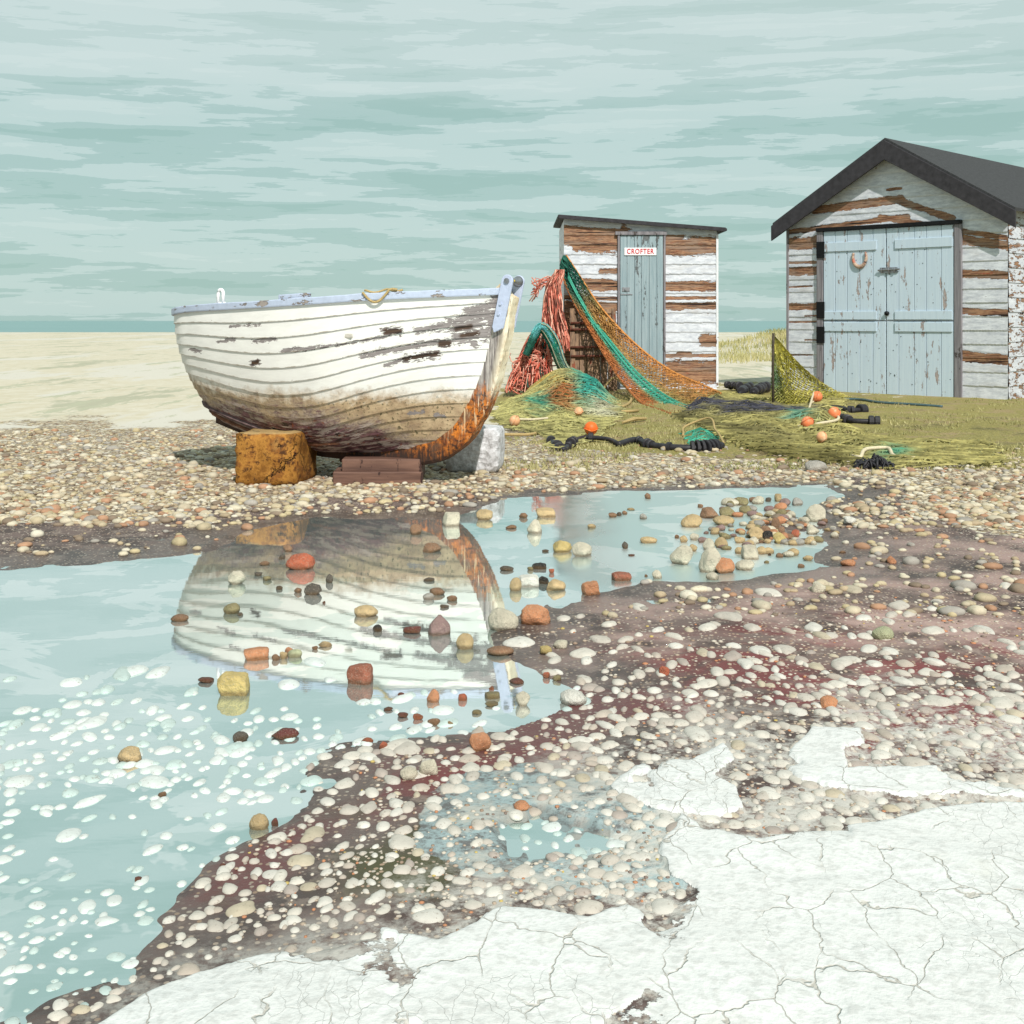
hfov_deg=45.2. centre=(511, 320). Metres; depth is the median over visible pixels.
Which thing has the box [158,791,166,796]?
stone
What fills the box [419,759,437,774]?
stone
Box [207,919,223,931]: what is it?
pebble
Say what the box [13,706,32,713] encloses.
pebble
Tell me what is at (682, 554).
stone
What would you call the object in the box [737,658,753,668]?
pebble
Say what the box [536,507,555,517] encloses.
stone
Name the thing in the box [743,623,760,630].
pebble
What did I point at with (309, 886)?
pebble
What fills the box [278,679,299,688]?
pebble
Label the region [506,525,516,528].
stone
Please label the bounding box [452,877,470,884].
pebble
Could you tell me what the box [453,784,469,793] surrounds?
pebble
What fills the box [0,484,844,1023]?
pool water
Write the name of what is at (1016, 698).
pebble
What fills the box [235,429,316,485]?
support block
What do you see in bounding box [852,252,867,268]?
horseshoe
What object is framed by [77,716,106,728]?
pebble
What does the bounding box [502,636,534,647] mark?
pebble
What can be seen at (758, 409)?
fishing net
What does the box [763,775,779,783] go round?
pebble
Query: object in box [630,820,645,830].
pebble
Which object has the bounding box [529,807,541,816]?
pebble
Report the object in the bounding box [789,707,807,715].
pebble
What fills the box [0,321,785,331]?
sea
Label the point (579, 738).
pebble
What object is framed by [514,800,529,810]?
stone
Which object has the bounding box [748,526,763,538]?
stone
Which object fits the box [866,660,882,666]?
pebble
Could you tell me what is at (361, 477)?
timber chock
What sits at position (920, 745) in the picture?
pebble
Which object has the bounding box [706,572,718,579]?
stone
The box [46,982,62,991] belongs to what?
pebble
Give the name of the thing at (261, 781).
pebble
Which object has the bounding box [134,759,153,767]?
pebble
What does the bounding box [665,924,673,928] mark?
pebble
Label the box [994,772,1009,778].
pebble
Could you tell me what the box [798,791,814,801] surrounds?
pebble
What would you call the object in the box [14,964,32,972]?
pebble
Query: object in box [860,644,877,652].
pebble
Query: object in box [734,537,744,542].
stone
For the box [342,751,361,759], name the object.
pebble
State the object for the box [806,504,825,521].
stone
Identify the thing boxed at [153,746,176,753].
pebble
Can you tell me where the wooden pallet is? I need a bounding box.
[570,308,616,390]
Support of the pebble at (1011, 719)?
on the ground at (908, 916)
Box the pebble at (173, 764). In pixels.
[165,759,183,768]
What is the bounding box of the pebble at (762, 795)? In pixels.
[755,791,768,798]
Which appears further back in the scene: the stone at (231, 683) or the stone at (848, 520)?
the stone at (848, 520)
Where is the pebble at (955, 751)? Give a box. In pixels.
[946,747,965,756]
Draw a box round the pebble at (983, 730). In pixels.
[975,726,994,733]
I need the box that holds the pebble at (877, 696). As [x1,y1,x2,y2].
[869,692,885,701]
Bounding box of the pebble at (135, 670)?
[127,665,148,675]
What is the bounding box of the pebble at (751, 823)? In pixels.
[743,819,761,827]
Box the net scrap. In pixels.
[678,427,719,444]
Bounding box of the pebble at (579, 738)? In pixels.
[568,736,590,742]
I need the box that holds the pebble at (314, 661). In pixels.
[304,657,325,665]
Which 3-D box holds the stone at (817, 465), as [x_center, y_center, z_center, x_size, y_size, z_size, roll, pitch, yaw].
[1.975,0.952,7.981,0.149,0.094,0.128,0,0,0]
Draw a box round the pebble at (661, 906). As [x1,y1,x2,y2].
[651,898,674,914]
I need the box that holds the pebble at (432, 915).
[412,908,443,922]
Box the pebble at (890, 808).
[882,804,900,811]
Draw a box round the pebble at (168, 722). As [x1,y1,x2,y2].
[160,718,175,727]
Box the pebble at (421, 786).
[414,783,429,790]
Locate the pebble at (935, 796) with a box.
[929,794,941,799]
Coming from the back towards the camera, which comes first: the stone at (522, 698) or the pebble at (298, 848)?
the stone at (522, 698)
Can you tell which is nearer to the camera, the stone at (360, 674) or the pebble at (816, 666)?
the stone at (360, 674)
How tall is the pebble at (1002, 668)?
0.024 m
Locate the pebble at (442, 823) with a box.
[435,818,451,828]
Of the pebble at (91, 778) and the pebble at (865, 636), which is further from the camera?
the pebble at (865, 636)
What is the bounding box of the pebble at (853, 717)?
[839,714,857,721]
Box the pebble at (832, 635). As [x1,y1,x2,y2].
[826,632,837,638]
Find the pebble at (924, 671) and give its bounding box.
[918,668,933,675]
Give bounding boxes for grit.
[222,596,1023,958]
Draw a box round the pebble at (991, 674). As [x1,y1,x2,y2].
[983,671,1001,678]
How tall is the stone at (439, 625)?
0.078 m
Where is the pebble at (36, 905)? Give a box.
[28,901,45,909]
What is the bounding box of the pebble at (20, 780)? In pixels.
[3,774,34,786]
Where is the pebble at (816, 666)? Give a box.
[808,662,824,669]
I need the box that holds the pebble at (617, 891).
[609,888,624,894]
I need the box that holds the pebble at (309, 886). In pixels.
[299,882,316,890]
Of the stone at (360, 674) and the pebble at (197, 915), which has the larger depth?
the stone at (360, 674)
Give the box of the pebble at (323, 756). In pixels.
[317,753,332,759]
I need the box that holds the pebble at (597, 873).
[587,868,605,878]
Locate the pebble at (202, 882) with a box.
[195,877,210,888]
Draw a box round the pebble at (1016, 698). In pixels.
[1002,692,1023,701]
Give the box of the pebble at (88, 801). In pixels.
[73,794,106,807]
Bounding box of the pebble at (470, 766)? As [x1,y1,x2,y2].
[461,762,479,771]
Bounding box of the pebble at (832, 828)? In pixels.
[825,825,841,830]
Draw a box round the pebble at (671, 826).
[666,821,677,831]
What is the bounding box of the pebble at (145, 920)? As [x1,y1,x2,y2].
[137,915,153,924]
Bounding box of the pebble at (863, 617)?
[856,615,871,620]
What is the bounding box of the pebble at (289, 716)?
[280,713,298,719]
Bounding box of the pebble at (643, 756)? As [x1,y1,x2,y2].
[637,752,651,760]
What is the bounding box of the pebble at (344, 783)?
[334,778,354,788]
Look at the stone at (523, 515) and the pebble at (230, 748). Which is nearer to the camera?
the pebble at (230, 748)
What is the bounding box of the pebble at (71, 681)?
[60,677,82,685]
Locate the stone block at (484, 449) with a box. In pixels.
[446,424,504,472]
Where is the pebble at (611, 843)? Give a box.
[606,839,624,847]
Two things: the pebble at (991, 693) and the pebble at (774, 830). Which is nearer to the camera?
the pebble at (774, 830)
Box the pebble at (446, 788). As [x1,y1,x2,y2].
[440,783,455,793]
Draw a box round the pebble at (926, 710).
[917,706,934,713]
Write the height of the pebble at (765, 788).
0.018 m
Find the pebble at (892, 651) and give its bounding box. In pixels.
[882,647,898,654]
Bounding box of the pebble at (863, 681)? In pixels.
[855,678,873,685]
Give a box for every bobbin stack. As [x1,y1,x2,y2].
[724,381,743,390]
[737,382,753,393]
[749,381,770,393]
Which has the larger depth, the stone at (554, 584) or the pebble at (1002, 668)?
the stone at (554, 584)
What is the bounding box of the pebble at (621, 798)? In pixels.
[616,794,637,803]
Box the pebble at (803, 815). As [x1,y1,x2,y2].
[796,811,812,819]
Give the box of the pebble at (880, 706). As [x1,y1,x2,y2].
[876,702,895,710]
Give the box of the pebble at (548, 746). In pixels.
[540,742,554,749]
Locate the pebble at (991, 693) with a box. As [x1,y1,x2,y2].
[984,690,1005,697]
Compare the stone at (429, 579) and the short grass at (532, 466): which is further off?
the short grass at (532, 466)
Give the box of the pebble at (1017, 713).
[1006,709,1023,717]
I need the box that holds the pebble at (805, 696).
[797,693,815,700]
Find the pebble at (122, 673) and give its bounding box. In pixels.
[113,666,130,680]
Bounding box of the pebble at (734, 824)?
[727,819,743,828]
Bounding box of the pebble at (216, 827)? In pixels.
[209,823,226,831]
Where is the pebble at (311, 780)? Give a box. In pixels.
[300,775,322,785]
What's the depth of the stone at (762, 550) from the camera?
5.26 m
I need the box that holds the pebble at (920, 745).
[911,741,929,750]
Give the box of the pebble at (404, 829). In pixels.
[394,825,412,834]
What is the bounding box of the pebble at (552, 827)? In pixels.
[542,822,560,831]
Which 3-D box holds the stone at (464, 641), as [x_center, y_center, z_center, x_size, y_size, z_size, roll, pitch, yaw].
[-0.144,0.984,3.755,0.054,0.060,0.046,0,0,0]
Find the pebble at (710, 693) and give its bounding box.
[703,690,718,696]
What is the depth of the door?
17.08 m
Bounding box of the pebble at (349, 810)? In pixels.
[339,805,359,814]
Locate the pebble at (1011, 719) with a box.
[998,715,1022,723]
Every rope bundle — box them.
[504,333,557,393]
[529,269,569,352]
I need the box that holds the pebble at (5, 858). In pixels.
[0,855,12,863]
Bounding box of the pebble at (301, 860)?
[287,854,314,866]
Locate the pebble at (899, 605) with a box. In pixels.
[888,600,909,609]
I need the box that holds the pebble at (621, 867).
[612,863,629,871]
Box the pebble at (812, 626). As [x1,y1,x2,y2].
[804,622,822,631]
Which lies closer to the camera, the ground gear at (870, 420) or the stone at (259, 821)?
the stone at (259, 821)
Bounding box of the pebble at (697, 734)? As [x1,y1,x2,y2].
[684,726,709,741]
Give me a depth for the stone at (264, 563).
5.02 m
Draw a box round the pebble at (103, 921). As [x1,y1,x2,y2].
[95,916,111,925]
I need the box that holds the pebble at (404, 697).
[391,693,413,702]
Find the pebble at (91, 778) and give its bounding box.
[84,774,100,781]
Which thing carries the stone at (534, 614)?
on the ground at (908, 916)
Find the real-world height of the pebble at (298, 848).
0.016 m
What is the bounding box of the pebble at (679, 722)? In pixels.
[674,719,688,726]
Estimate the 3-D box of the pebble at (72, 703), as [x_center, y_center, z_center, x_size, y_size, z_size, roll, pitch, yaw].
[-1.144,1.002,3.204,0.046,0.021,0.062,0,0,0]
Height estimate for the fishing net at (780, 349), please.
0.791 m
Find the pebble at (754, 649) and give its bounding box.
[749,646,770,653]
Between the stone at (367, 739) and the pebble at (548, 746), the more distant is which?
the stone at (367, 739)
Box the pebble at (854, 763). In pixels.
[849,760,868,766]
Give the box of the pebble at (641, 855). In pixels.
[630,851,650,860]
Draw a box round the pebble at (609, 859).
[600,855,619,864]
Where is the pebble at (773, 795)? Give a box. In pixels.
[766,790,780,798]
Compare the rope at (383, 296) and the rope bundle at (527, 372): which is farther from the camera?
the rope bundle at (527, 372)
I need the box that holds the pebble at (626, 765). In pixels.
[617,760,634,770]
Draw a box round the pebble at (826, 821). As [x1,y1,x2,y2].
[820,816,843,828]
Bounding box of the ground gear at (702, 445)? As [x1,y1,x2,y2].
[615,436,724,451]
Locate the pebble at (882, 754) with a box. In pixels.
[870,750,890,758]
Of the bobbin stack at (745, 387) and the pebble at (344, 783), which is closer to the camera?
the pebble at (344, 783)
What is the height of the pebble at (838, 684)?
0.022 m
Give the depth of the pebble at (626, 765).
2.71 m
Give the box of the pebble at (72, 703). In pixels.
[62,700,82,707]
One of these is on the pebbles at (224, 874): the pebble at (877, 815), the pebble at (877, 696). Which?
the pebble at (877, 815)
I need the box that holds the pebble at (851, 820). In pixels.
[845,817,862,823]
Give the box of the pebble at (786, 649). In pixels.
[772,644,795,653]
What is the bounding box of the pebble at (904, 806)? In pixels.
[896,802,911,809]
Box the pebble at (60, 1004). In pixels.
[53,998,68,1010]
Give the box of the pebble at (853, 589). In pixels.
[845,585,862,592]
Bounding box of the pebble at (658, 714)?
[651,712,668,717]
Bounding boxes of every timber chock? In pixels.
[333,464,424,483]
[342,455,423,470]
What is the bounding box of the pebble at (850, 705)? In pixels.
[838,700,859,709]
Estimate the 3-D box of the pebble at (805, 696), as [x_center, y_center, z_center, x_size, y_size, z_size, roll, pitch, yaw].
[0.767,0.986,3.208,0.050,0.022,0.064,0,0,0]
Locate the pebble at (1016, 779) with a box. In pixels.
[1008,773,1023,785]
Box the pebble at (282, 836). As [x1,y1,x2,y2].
[267,832,286,840]
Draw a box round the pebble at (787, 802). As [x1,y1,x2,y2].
[779,798,794,805]
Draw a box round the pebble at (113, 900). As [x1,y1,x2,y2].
[106,895,121,905]
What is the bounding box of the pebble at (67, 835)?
[55,828,81,841]
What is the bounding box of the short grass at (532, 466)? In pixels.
[503,390,1023,471]
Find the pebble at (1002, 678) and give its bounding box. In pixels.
[994,675,1010,681]
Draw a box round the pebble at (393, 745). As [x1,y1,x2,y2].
[380,738,408,749]
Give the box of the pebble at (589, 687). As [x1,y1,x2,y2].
[582,683,597,690]
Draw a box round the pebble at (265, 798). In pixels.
[257,794,273,801]
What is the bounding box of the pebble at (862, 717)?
[852,712,868,721]
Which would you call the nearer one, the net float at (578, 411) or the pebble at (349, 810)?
the pebble at (349, 810)
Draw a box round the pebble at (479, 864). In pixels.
[472,861,486,868]
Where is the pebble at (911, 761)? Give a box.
[900,756,929,766]
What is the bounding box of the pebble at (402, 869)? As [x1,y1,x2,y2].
[393,865,411,873]
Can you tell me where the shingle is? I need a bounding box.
[0,428,1023,617]
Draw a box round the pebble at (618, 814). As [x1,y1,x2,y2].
[611,810,627,818]
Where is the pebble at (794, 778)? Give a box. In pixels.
[789,775,801,783]
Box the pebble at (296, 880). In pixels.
[289,877,304,884]
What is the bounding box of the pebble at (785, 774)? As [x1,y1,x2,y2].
[776,770,792,778]
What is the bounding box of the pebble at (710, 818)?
[701,815,719,822]
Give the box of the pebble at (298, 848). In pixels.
[289,844,306,853]
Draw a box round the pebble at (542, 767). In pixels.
[534,762,553,772]
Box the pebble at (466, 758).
[458,754,479,762]
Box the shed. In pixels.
[771,138,1023,399]
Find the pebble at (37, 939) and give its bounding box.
[28,936,45,943]
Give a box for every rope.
[362,288,402,302]
[504,431,538,435]
[520,417,547,420]
[604,377,638,412]
[682,417,724,442]
[797,415,839,428]
[809,391,813,406]
[846,398,942,407]
[849,446,913,459]
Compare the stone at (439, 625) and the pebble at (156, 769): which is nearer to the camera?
the pebble at (156, 769)
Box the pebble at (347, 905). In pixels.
[339,901,355,910]
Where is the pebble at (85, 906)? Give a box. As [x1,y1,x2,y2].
[78,899,95,913]
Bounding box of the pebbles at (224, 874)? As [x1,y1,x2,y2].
[0,582,1023,1023]
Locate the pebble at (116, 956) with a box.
[106,952,125,960]
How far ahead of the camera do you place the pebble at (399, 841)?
2.31 m
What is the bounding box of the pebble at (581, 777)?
[575,773,589,781]
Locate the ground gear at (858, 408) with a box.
[826,404,868,412]
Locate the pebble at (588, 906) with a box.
[578,899,603,913]
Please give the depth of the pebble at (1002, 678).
3.36 m
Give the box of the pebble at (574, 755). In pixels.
[566,751,582,759]
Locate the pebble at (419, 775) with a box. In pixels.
[415,770,427,778]
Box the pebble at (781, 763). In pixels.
[776,759,789,767]
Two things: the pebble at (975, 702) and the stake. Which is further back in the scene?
the stake
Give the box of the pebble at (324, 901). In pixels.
[316,896,332,906]
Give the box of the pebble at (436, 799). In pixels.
[426,796,441,803]
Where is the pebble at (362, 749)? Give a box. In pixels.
[357,746,372,752]
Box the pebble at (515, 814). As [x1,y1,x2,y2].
[508,809,523,820]
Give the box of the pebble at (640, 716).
[633,712,648,719]
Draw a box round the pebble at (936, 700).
[923,695,953,706]
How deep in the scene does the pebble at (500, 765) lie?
2.73 m
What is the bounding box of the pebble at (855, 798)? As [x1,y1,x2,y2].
[850,794,868,803]
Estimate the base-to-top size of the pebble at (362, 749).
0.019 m
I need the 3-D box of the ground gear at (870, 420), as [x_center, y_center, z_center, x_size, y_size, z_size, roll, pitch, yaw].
[3.196,0.943,11.762,0.241,0.113,0.797,0,0,-27]
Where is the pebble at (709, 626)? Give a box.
[698,622,716,630]
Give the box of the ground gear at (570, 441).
[546,433,616,451]
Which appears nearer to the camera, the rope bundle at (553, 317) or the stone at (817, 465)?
the stone at (817, 465)
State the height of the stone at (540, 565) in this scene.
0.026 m
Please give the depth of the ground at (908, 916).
2.44 m
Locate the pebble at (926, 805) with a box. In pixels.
[920,802,935,808]
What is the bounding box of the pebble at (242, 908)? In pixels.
[225,900,255,916]
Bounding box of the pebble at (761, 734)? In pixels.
[753,730,769,737]
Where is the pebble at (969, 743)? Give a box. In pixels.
[956,738,979,747]
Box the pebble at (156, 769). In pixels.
[148,765,165,774]
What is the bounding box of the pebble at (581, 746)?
[571,741,592,750]
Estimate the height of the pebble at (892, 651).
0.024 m
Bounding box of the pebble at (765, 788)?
[756,786,775,792]
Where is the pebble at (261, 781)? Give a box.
[253,777,268,784]
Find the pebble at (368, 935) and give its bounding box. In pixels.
[360,932,376,939]
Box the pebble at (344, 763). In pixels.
[334,759,353,767]
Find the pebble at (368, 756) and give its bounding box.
[359,752,376,760]
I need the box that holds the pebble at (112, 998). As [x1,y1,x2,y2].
[106,994,120,1002]
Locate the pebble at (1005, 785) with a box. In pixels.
[999,782,1018,788]
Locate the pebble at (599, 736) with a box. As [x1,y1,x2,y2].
[589,733,605,739]
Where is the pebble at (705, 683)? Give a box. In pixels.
[697,679,717,687]
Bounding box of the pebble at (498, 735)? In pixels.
[490,732,507,739]
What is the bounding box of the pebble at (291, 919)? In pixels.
[286,915,301,924]
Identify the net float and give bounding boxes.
[509,415,519,425]
[574,407,583,415]
[583,422,598,434]
[801,416,813,426]
[813,391,822,401]
[816,431,826,442]
[828,407,840,417]
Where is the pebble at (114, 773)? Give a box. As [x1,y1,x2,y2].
[108,769,126,777]
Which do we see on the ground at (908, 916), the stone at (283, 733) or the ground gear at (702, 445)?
the ground gear at (702, 445)
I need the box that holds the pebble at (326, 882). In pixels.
[318,878,335,887]
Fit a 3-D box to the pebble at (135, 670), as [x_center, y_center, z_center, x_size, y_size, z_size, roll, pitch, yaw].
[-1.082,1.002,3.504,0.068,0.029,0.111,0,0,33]
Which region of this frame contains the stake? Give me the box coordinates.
[771,333,774,402]
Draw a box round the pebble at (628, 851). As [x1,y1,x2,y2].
[622,848,636,854]
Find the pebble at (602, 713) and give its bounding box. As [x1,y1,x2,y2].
[594,709,612,717]
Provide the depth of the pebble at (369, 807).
2.50 m
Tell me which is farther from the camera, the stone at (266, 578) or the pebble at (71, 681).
the stone at (266, 578)
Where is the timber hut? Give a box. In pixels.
[553,214,726,388]
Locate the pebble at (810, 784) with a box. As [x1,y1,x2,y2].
[801,781,817,788]
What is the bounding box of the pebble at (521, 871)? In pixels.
[509,864,531,878]
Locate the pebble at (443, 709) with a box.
[432,705,453,713]
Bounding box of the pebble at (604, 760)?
[597,756,613,763]
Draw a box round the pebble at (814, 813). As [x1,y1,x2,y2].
[802,809,820,818]
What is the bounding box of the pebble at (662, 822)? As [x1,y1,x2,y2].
[653,817,671,826]
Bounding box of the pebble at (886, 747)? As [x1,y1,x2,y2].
[875,744,891,751]
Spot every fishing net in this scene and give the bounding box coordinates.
[490,368,626,449]
[522,322,593,394]
[560,255,721,413]
[670,391,1015,470]
[769,337,851,403]
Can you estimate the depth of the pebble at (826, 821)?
2.40 m
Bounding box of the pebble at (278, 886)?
[270,881,286,891]
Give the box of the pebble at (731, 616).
[713,612,742,620]
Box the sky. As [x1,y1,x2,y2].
[0,0,1023,320]
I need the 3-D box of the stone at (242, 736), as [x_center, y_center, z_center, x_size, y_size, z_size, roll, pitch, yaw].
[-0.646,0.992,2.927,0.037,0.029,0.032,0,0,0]
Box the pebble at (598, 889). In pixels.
[590,884,605,894]
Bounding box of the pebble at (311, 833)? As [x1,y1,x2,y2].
[300,826,324,842]
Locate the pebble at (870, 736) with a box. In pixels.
[861,731,879,740]
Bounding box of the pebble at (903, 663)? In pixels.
[895,659,913,666]
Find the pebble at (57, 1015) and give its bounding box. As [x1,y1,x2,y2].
[47,1010,67,1020]
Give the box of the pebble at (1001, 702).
[990,697,1013,708]
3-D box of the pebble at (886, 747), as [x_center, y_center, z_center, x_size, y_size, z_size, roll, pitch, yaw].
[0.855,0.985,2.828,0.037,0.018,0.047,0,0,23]
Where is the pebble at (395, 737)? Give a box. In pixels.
[388,734,406,741]
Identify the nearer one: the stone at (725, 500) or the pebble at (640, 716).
the pebble at (640, 716)
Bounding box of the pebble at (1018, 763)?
[1012,759,1023,766]
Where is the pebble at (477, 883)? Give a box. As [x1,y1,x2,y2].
[471,880,485,887]
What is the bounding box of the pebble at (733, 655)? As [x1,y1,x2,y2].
[723,650,741,660]
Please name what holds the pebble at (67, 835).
on the ground at (908, 916)
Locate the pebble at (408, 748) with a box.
[393,742,420,754]
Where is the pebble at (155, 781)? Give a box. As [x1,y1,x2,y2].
[139,775,169,787]
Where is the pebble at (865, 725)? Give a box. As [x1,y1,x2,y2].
[854,721,874,729]
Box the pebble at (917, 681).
[909,678,925,684]
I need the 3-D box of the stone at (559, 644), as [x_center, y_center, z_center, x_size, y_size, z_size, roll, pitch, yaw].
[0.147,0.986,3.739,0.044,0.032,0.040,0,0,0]
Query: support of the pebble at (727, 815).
on the pebbles at (224, 874)
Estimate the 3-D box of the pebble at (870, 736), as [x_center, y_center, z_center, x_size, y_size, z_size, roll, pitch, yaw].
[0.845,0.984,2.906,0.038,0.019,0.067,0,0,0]
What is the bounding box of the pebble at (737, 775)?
[728,771,747,779]
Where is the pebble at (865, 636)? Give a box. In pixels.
[857,633,873,639]
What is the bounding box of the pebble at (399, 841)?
[389,834,414,849]
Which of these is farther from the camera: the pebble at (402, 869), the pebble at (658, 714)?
the pebble at (658, 714)
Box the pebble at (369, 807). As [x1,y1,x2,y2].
[360,801,376,813]
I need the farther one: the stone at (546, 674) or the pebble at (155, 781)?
the stone at (546, 674)
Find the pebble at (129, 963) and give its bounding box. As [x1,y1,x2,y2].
[121,959,138,968]
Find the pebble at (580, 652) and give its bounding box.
[569,648,595,657]
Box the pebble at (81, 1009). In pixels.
[72,1005,89,1013]
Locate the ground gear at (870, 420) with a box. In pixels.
[827,413,880,424]
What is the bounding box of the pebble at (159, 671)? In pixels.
[145,666,169,677]
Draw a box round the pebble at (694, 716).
[685,711,703,722]
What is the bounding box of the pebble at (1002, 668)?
[995,665,1014,672]
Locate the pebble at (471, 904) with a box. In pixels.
[464,899,481,909]
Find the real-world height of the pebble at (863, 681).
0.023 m
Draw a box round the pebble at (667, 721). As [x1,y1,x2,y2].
[658,717,674,725]
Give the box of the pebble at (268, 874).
[262,870,277,878]
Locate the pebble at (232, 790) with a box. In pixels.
[223,787,241,793]
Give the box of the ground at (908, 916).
[0,332,1023,1023]
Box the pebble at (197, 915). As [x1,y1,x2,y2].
[188,910,206,919]
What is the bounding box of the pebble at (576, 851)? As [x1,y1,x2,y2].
[570,847,586,855]
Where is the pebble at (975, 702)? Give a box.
[967,699,982,705]
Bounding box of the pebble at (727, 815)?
[723,812,731,817]
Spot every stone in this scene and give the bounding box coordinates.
[117,746,141,761]
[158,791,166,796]
[171,614,188,621]
[198,677,213,682]
[217,671,249,695]
[223,603,239,613]
[228,571,245,584]
[233,731,248,741]
[244,646,268,660]
[249,813,268,829]
[254,572,262,575]
[259,561,269,565]
[263,576,271,580]
[271,728,298,739]
[271,818,277,825]
[272,654,279,660]
[279,554,284,559]
[280,651,287,658]
[283,544,292,551]
[286,553,314,569]
[288,649,301,657]
[294,588,301,592]
[304,583,321,594]
[318,641,331,646]
[326,574,332,582]
[347,663,372,684]
[354,605,377,617]
[362,737,372,742]
[373,624,381,631]
[379,742,387,748]
[384,707,392,710]
[398,712,407,717]
[400,766,417,779]
[403,626,420,633]
[410,523,421,534]
[413,713,422,719]
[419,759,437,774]
[423,542,440,552]
[423,593,433,599]
[424,577,434,581]
[427,689,439,702]
[427,718,439,725]
[428,615,449,635]
[430,587,444,594]
[443,512,459,525]
[447,595,456,600]
[456,633,473,649]
[458,693,466,700]
[469,732,490,751]
[472,709,481,713]
[476,509,492,519]
[485,691,499,698]
[485,701,497,706]
[487,646,513,655]
[488,607,518,630]
[500,566,513,570]
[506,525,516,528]
[509,577,521,590]
[509,677,523,683]
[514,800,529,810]
[515,691,529,706]
[519,513,527,517]
[519,574,538,587]
[520,604,550,624]
[527,519,541,533]
[532,562,545,568]
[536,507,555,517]
[539,576,548,583]
[540,645,551,654]
[543,672,549,677]
[546,579,565,590]
[552,675,560,680]
[553,540,571,552]
[553,640,567,648]
[560,689,586,705]
[572,542,591,556]
[581,580,599,595]
[587,524,595,527]
[608,512,616,516]
[611,571,631,580]
[622,541,627,548]
[640,513,646,518]
[640,536,656,543]
[644,493,650,498]
[652,570,661,578]
[659,666,669,675]
[670,545,692,564]
[679,535,687,542]
[681,514,701,527]
[690,533,698,540]
[690,544,697,551]
[698,537,705,542]
[699,546,720,572]
[700,507,718,517]
[703,538,714,549]
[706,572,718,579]
[710,527,718,534]
[713,515,734,525]
[714,537,727,547]
[716,524,725,530]
[716,557,734,573]
[719,506,734,516]
[719,533,731,538]
[721,498,738,505]
[721,545,731,549]
[732,512,742,516]
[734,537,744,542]
[735,547,741,553]
[735,559,754,570]
[736,497,748,505]
[739,505,751,512]
[739,521,747,525]
[741,544,758,559]
[745,524,754,528]
[747,511,758,515]
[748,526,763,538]
[748,537,758,543]
[749,505,756,510]
[750,515,760,519]
[752,496,763,503]
[754,520,764,525]
[757,546,766,554]
[761,526,770,530]
[762,531,772,538]
[764,506,774,510]
[765,547,773,553]
[771,517,779,528]
[773,532,785,543]
[774,494,781,501]
[774,502,786,509]
[776,509,786,513]
[776,553,782,557]
[777,516,786,523]
[777,527,784,532]
[779,498,790,505]
[782,551,793,556]
[787,511,795,516]
[787,548,798,555]
[788,540,796,545]
[791,529,799,536]
[792,497,802,505]
[796,539,804,545]
[801,517,809,522]
[803,555,812,560]
[804,538,814,543]
[805,460,827,471]
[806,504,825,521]
[806,525,819,534]
[811,581,825,592]
[814,536,823,542]
[817,521,825,525]
[820,695,837,707]
[830,532,838,537]
[840,559,855,565]
[843,516,855,523]
[872,626,893,639]
[887,556,896,563]
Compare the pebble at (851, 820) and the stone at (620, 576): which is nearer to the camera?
the pebble at (851, 820)
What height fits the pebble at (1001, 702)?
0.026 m
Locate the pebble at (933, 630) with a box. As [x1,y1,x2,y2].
[921,626,944,633]
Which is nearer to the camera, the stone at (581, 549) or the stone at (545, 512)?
the stone at (581, 549)
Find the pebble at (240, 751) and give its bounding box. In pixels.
[228,747,249,756]
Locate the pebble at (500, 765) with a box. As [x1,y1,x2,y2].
[493,760,511,769]
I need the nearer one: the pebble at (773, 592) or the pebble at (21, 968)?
the pebble at (21, 968)
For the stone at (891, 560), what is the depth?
5.01 m
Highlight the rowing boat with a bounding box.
[171,274,524,464]
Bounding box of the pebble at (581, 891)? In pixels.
[573,887,590,895]
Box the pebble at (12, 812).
[3,808,20,815]
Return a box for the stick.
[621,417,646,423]
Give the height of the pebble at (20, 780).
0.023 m
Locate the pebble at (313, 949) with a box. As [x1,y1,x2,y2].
[306,946,322,952]
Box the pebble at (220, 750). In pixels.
[214,747,228,755]
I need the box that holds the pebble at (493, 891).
[486,886,501,896]
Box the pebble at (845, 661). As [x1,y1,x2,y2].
[831,656,852,666]
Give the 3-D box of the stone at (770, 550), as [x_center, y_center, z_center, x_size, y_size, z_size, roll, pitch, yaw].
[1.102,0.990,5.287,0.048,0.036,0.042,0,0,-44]
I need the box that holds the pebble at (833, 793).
[825,789,843,797]
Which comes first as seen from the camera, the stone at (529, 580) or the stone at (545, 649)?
the stone at (545, 649)
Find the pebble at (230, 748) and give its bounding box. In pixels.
[224,742,244,753]
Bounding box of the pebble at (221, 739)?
[213,735,229,744]
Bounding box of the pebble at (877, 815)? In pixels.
[868,809,888,819]
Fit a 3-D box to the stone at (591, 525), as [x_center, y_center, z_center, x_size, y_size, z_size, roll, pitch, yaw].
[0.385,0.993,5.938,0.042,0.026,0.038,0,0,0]
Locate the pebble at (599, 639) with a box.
[589,635,610,642]
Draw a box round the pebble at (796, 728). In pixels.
[788,725,806,732]
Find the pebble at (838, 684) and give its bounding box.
[828,680,847,687]
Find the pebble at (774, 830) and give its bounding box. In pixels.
[765,826,782,833]
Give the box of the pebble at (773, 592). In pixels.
[754,588,781,596]
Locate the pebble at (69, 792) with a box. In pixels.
[62,788,78,796]
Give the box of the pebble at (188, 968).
[177,963,199,974]
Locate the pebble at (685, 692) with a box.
[681,689,697,695]
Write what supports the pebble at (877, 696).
on the ground at (908, 916)
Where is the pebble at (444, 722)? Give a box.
[437,718,457,726]
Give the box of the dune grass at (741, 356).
[718,328,785,363]
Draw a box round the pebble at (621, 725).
[614,721,630,730]
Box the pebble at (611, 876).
[602,871,619,881]

